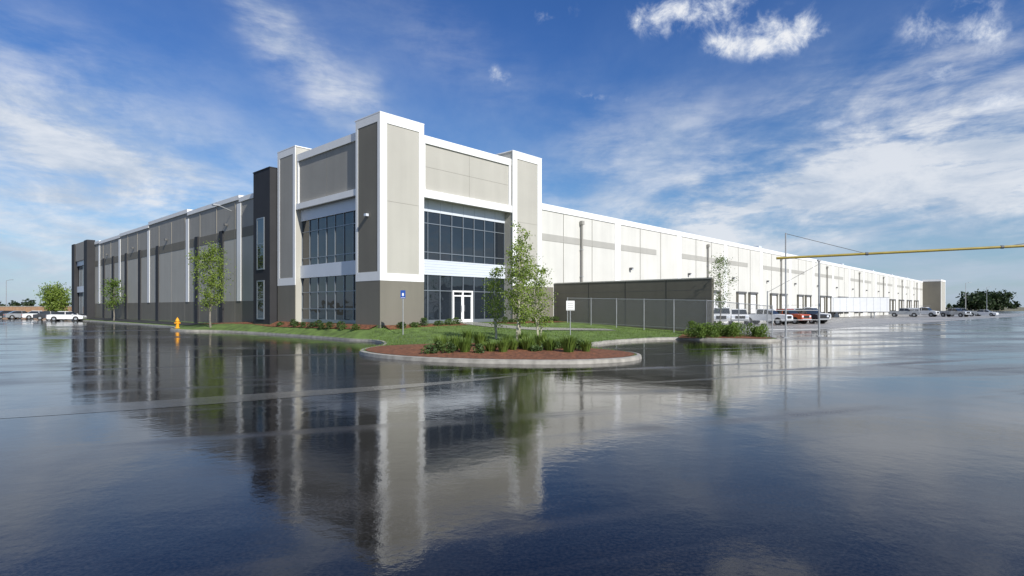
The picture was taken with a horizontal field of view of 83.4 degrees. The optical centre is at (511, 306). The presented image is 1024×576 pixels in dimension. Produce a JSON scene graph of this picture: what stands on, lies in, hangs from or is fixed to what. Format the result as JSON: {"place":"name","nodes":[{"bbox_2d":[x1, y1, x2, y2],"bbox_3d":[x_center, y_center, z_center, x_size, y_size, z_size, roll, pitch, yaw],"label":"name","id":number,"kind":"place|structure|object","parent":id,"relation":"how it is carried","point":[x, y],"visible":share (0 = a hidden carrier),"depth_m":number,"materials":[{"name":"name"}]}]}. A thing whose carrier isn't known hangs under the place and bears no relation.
{"place":"outdoors","nodes":[
{"label":"outdoors","id":0,"kind":"place"},
{"bbox_2d":[87,317,203,324],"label":"side pavement","id":1,"kind":"structure","parent":0,"point":[150,321],"depth_m":70.28,"materials":[{"name":"concrete"}]},
{"bbox_2d":[82,319,776,360],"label":"lawn","id":2,"kind":"structure","parent":0,"point":[347,333],"depth_m":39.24,"materials":[{"name":"green plant"}]},
{"bbox_2d":[94,277,125,320],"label":"young maple tree","id":3,"kind":"object","parent":2,"relation":"on","point":[113,284],"visible":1,"depth_m":78.91,"materials":[{"name":"green plant"}]},
{"bbox_2d":[174,317,179,327],"bbox_3d":[-30.859,1.462,53.006,0.458,1.008,0.458,0,0,-45],"label":"fire hydrant","id":4,"kind":"object","parent":2,"relation":"on","point":[177,322],"visible":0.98,"depth_m":52.89,"materials":[{"name":"yellow metal"}]},
{"bbox_2d":[185,241,235,327],"bbox_3d":[-26.826,-2.027,51.325,3.803,8.010,4.332,0,0,19],"label":"young maple tree","id":5,"kind":"object","parent":2,"relation":"on","point":[211,280],"visible":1,"depth_m":50.83,"materials":[{"name":"green plant"}]},
{"bbox_2d":[204,321,375,328],"bbox_3d":[-20.478,1.470,48.084,30.700,0.559,0.950,0,0,43],"label":"mulch bed","id":6,"kind":"object","parent":2,"relation":"on","point":[362,326],"visible":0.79,"depth_m":44.99,"materials":[{"name":"brown wood"}]},
{"bbox_2d":[276,319,359,330],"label":"foundation shrubs","id":7,"kind":"object","parent":6,"relation":"on","point":[319,325],"visible":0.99,"depth_m":41.23,"materials":[{"name":"green plant"}]},
{"bbox_2d":[401,290,404,334],"bbox_3d":[-6.749,0.394,35.587,0.300,2.850,0.086,0,0,-6],"label":"accessible parking sign","id":8,"kind":"object","parent":2,"relation":"on","point":[403,294],"visible":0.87,"depth_m":35.60,"materials":[{"name":"metal"}]},
{"bbox_2d":[383,323,467,328],"bbox_3d":[-5.701,1.322,39.886,1.300,0.275,6.900,0,0,43],"label":"mulch bed","id":9,"kind":"object","parent":2,"relation":"on","point":[395,327],"visible":0.62,"depth_m":38.96,"materials":[{"name":"brown wood"}]},
{"bbox_2d":[396,316,559,328],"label":"entrance shrubs","id":10,"kind":"object","parent":2,"relation":"on","point":[437,322],"visible":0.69,"depth_m":40.87,"materials":[{"name":"green plant"}]},
{"bbox_2d":[480,263,510,338],"bbox_3d":[-0.970,-0.260,31.316,1.763,4.324,1.913,0,0,30],"label":"young aspen tree","id":11,"kind":"object","parent":2,"relation":"on","point":[496,301],"visible":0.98,"depth_m":31.22,"materials":[{"name":"green plant"}]},
{"bbox_2d":[366,343,633,359],"bbox_3d":[-0.996,1.870,25.143,12.500,0.238,6.251,0,0,7],"label":"mulch bed","id":12,"kind":"object","parent":2,"relation":"on","point":[415,350],"visible":0.66,"depth_m":23.80,"materials":[{"name":"brown wood"}]},
{"bbox_2d":[421,338,583,353],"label":"shrubs","id":13,"kind":"object","parent":12,"relation":"on","point":[437,347],"visible":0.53,"depth_m":24.13,"materials":[{"name":"green plant"}]},
{"bbox_2d":[431,329,592,351],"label":"ornamental grass clumps","id":14,"kind":"object","parent":12,"relation":"on","point":[504,344],"visible":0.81,"depth_m":24.76,"materials":[{"name":"green plant"}]},
{"bbox_2d":[496,220,540,338],"bbox_3d":[0.340,-1.280,29.655,2.262,6.523,2.302,0,0,35],"label":"young aspen tree","id":15,"kind":"object","parent":2,"relation":"on","point":[520,273],"visible":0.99,"depth_m":29.45,"materials":[{"name":"green plant"}]},
{"bbox_2d":[500,320,562,323],"bbox_3d":[1.574,1.233,47.254,1.900,0.105,7.400,0,0,43],"label":"mulch bed","id":16,"kind":"object","parent":2,"relation":"on","point":[533,321],"visible":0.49,"depth_m":47.68,"materials":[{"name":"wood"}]},
{"bbox_2d":[523,258,557,336],"bbox_3d":[1.417,-0.393,31.478,2.263,4.826,2.169,0,0,27],"label":"young aspen tree","id":17,"kind":"object","parent":2,"relation":"on","point":[540,282],"visible":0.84,"depth_m":31.41,"materials":[{"name":"green plant"}]},
{"bbox_2d":[566,301,574,334],"bbox_3d":[3.752,0.804,36.987,0.550,2.400,0.086,0,0,-9],"label":"white notice sign","id":18,"kind":"object","parent":2,"relation":"on","point":[570,305],"visible":0.91,"depth_m":36.96,"materials":[{"name":"metal"}]},
{"bbox_2d":[567,297,706,331],"bbox_3d":[9.040,0.575,44.030,0.070,2.750,12.493,0,0,-45],"label":"chain link fence","id":19,"kind":"object","parent":2,"relation":"on","point":[616,317],"visible":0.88,"depth_m":43.28,"materials":[{"name":"metal"}]},
{"bbox_2d":[707,251,738,324],"bbox_3d":[15.304,-1.082,41.791,2.313,5.970,2.762,0,0,4],"label":"young locust tree","id":20,"kind":"object","parent":2,"relation":"on","point":[719,276],"visible":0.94,"depth_m":41.80,"materials":[{"name":"green plant"}]},
{"bbox_2d":[679,334,769,338],"bbox_3d":[14.246,1.919,38.427,5.835,0.127,4.205,0,0,19],"label":"mulch bed","id":21,"kind":"object","parent":2,"relation":"on","point":[742,336],"visible":0.45,"depth_m":37.14,"materials":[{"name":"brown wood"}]},
{"bbox_2d":[683,320,770,337],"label":"fence shrubs","id":22,"kind":"object","parent":21,"relation":"on","point":[715,330],"visible":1,"depth_m":37.58,"materials":[{"name":"green plant"}]},
{"bbox_2d":[707,300,772,336],"bbox_3d":[15.350,0.925,38.900,4.213,2.850,0.063,0,0,20],"label":"chain link fence","id":23,"kind":"object","parent":2,"relation":"on","point":[738,304],"visible":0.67,"depth_m":38.82,"materials":[{"name":"metal"}]},
{"bbox_2d":[0,311,1023,575],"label":"wet asphalt road","id":24,"kind":"structure","parent":0,"point":[880,451],"depth_m":8.15,"materials":[{"name":"grey asphalt"}]},
{"bbox_2d":[0,311,21,318],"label":"parked car","id":25,"kind":"object","parent":24,"relation":"on","point":[2,313],"visible":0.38,"depth_m":103.90,"materials":[{"name":"grey metal"}]},
{"bbox_2d":[3,311,33,318],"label":"parked car","id":26,"kind":"object","parent":24,"relation":"on","point":[12,315],"visible":0.54,"depth_m":101.73,"materials":[{"name":"silver metal"}]},
{"bbox_2d":[21,311,42,318],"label":"parked car","id":27,"kind":"object","parent":24,"relation":"on","point":[28,315],"visible":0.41,"depth_m":100.57,"materials":[{"name":"white metal"}]},
{"bbox_2d":[0,306,71,311],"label":"block wall","id":28,"kind":"structure","parent":24,"relation":"on","point":[21,308],"depth_m":131.00,"materials":[{"name":"brick"}]},
{"bbox_2d":[33,311,62,319],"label":"parked car","id":29,"kind":"object","parent":24,"relation":"on","point":[41,315],"visible":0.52,"depth_m":94.65,"materials":[{"name":"grey metal"}]},
{"bbox_2d":[33,281,71,311],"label":"shade tree","id":30,"kind":"object","parent":24,"relation":"on","point":[57,299],"visible":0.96,"depth_m":109.43,"materials":[{"name":"green plant"}]},
{"bbox_2d":[47,311,86,320],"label":"parked car","id":31,"kind":"object","parent":24,"relation":"on","point":[58,316],"visible":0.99,"depth_m":87.80,"materials":[{"name":"white metal"}]},
{"bbox_2d":[0,375,523,418],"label":"concrete gutter","id":32,"kind":"object","parent":24,"relation":"on","point":[45,411],"visible":1,"depth_m":13.04,"materials":[{"name":"grey concrete"}]},
{"bbox_2d":[64,319,780,363],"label":"kerb","id":33,"kind":"structure","parent":24,"relation":"on","point":[508,361],"depth_m":24.55,"materials":[{"name":"concrete"}]},
{"bbox_2d":[82,123,922,323],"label":"walls","id":34,"kind":"structure","parent":24,"relation":"on","point":[402,188],"depth_m":55.60,"materials":[{"name":"beige paint"}]},
{"bbox_2d":[72,166,277,323],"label":"charcoal panels","id":35,"kind":"object","parent":34,"relation":"attached to","point":[264,194],"visible":0.66,"depth_m":49.75,"materials":[{"name":"paint"}]},
{"bbox_2d":[78,211,503,319],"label":"glazing","id":36,"kind":"structure","parent":34,"relation":"attached to","point":[433,280],"depth_m":43.96,"materials":[{"name":"blue glass"}]},
{"bbox_2d":[79,197,504,323],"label":"mullions","id":37,"kind":"object","parent":34,"relation":"attached to","point":[451,268],"visible":0.75,"depth_m":43.83,"materials":[{"name":"white metal"}]},
{"bbox_2d":[94,111,922,322],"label":"white trim","id":38,"kind":"structure","parent":34,"relation":"attached to","point":[381,119],"depth_m":46.98,"materials":[{"name":"paint"}]},
{"bbox_2d":[105,204,917,315],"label":"downspouts and lights","id":39,"kind":"object","parent":34,"relation":"attached to","point":[582,223],"visible":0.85,"depth_m":74.29,"materials":[{"name":"beige paint"}]},
{"bbox_2d":[137,152,914,315],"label":"panel joints","id":40,"kind":"object","parent":34,"relation":"on","point":[521,222],"visible":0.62,"depth_m":57.47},
{"bbox_2d":[278,122,922,327],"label":"paint bands","id":41,"kind":"object","parent":34,"relation":"on","point":[379,303],"visible":0.87,"depth_m":39.43,"materials":[{"name":"grey paint"}]},
{"bbox_2d":[554,277,714,331],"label":"screen wall","id":42,"kind":"structure","parent":24,"relation":"on","point":[682,289],"depth_m":45.41,"materials":[{"name":"paint"}]},
{"bbox_2d":[767,260,820,335],"bbox_3d":[20.550,-0.660,41.923,4.517,5.620,0.349,0,0,-10],"label":"gate post frame","id":43,"kind":"object","parent":24,"relation":"on","point":[818,310],"visible":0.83,"depth_m":42.23,"materials":[{"name":"metal"}]},
{"bbox_2d":[776,233,1023,337],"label":"overhead height barrier","id":44,"kind":"object","parent":24,"relation":"on","point":[914,251],"visible":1,"depth_m":38.72,"materials":[{"name":"metal"}]},
{"bbox_2d":[922,279,945,310],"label":"end tower","id":45,"kind":"structure","parent":24,"relation":"on","point":[934,295],"depth_m":201.50,"materials":[{"name":"beige paint"}]},
{"bbox_2d":[0,0,1023,306],"label":"sky","id":46,"kind":"structure","parent":0,"point":[863,126],"materials":[{"name":"blue"}]},
{"bbox_2d":[460,322,610,329],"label":"entrance walkway","id":47,"kind":"structure","parent":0,"point":[504,326],"depth_m":41.59,"materials":[{"name":"concrete"}]},
{"bbox_2d":[452,290,472,321],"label":"entrance doors","id":48,"kind":"structure","parent":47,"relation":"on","point":[462,306],"depth_m":44.27,"materials":[{"name":"white paint"}]},
{"bbox_2d":[718,313,1023,332],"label":"loading dock pavement","id":49,"kind":"structure","parent":0,"point":[849,322],"depth_m":84.70,"materials":[{"name":"concrete"}]},
{"bbox_2d":[714,307,731,324],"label":"service truck","id":50,"kind":"object","parent":49,"relation":"on","point":[724,313],"visible":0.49,"depth_m":67.22,"materials":[{"name":"white metal"}]},
{"bbox_2d":[731,309,749,323],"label":"parked pickup truck","id":51,"kind":"object","parent":49,"relation":"on","point":[736,317],"visible":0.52,"depth_m":68.65,"materials":[{"name":"white metal"}]},
{"bbox_2d":[748,309,793,324],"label":"parked pickup truck","id":52,"kind":"object","parent":49,"relation":"on","point":[778,318],"visible":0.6,"depth_m":69.30,"materials":[{"name":"white metal"}]},
{"bbox_2d":[766,309,811,323],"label":"parked pickup truck","id":53,"kind":"object","parent":49,"relation":"on","point":[801,318],"visible":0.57,"depth_m":71.95,"materials":[{"name":"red metal"}]},
{"bbox_2d":[782,305,830,322],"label":"service truck","id":54,"kind":"object","parent":49,"relation":"on","point":[814,308],"visible":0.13,"depth_m":79.09,"materials":[{"name":"white metal"}]},
{"bbox_2d":[789,309,828,323],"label":"parked pickup truck","id":55,"kind":"object","parent":49,"relation":"on","point":[823,317],"visible":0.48,"depth_m":73.53,"materials":[{"name":"white metal"}]},
{"bbox_2d":[714,290,918,313],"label":"dock doors","id":56,"kind":"structure","parent":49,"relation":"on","point":[741,297],"depth_m":98.73,"materials":[{"name":"beige paint"}]},
{"bbox_2d":[831,297,888,317],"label":"semi trailer","id":57,"kind":"object","parent":49,"relation":"on","point":[860,304],"visible":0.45,"depth_m":115.49,"materials":[{"name":"metal"}]},
{"bbox_2d":[888,308,920,316],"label":"parked pickup truck","id":58,"kind":"object","parent":49,"relation":"on","point":[904,311],"visible":0.98,"depth_m":125.27,"materials":[{"name":"silver metal"}]},
{"bbox_2d":[906,306,939,316],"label":"service truck","id":59,"kind":"object","parent":49,"relation":"on","point":[930,312],"visible":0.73,"depth_m":126.88,"materials":[{"name":"white metal"}]},
{"bbox_2d":[939,308,971,316],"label":"parked pickup truck","id":60,"kind":"object","parent":49,"relation":"on","point":[949,312],"visible":0.98,"depth_m":125.22,"materials":[{"name":"silver metal"}]},
{"bbox_2d":[965,282,971,308],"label":"street lamp","id":61,"kind":"object","parent":49,"relation":"on","point":[965,294],"visible":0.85,"depth_m":189.98,"materials":[{"name":"metal"}]},
{"bbox_2d":[974,310,998,315],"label":"parked car","id":62,"kind":"object","parent":49,"relation":"on","point":[985,312],"visible":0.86,"depth_m":135.39,"materials":[{"name":"silver metal"}]},
{"bbox_2d":[951,308,976,315],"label":"parked pickup truck","id":63,"kind":"object","parent":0,"point":[972,312],"visible":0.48,"depth_m":131.06,"materials":[{"name":"silver metal"}]},
{"bbox_2d":[945,307,1023,310],"bbox_3d":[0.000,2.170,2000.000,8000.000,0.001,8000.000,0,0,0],"label":"ground","id":64,"kind":"structure","parent":0,"point":[1017,309],"depth_m":487.01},
{"bbox_2d":[0,298,71,305],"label":"distant treeline","id":65,"kind":"object","parent":64,"relation":"on","point":[25,303],"visible":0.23,"depth_m":581.74,"materials":[{"name":"green plant"}]},
{"bbox_2d":[945,301,1021,308],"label":"distant treeline","id":66,"kind":"object","parent":64,"relation":"on","point":[1015,305],"visible":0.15,"depth_m":646.34,"materials":[{"name":"green plant"}]},
{"bbox_2d":[955,289,1017,310],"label":"distant trees","id":67,"kind":"object","parent":64,"relation":"on","point":[996,301],"visible":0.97,"depth_m":335.06,"materials":[{"name":"green plant"}]}
]}

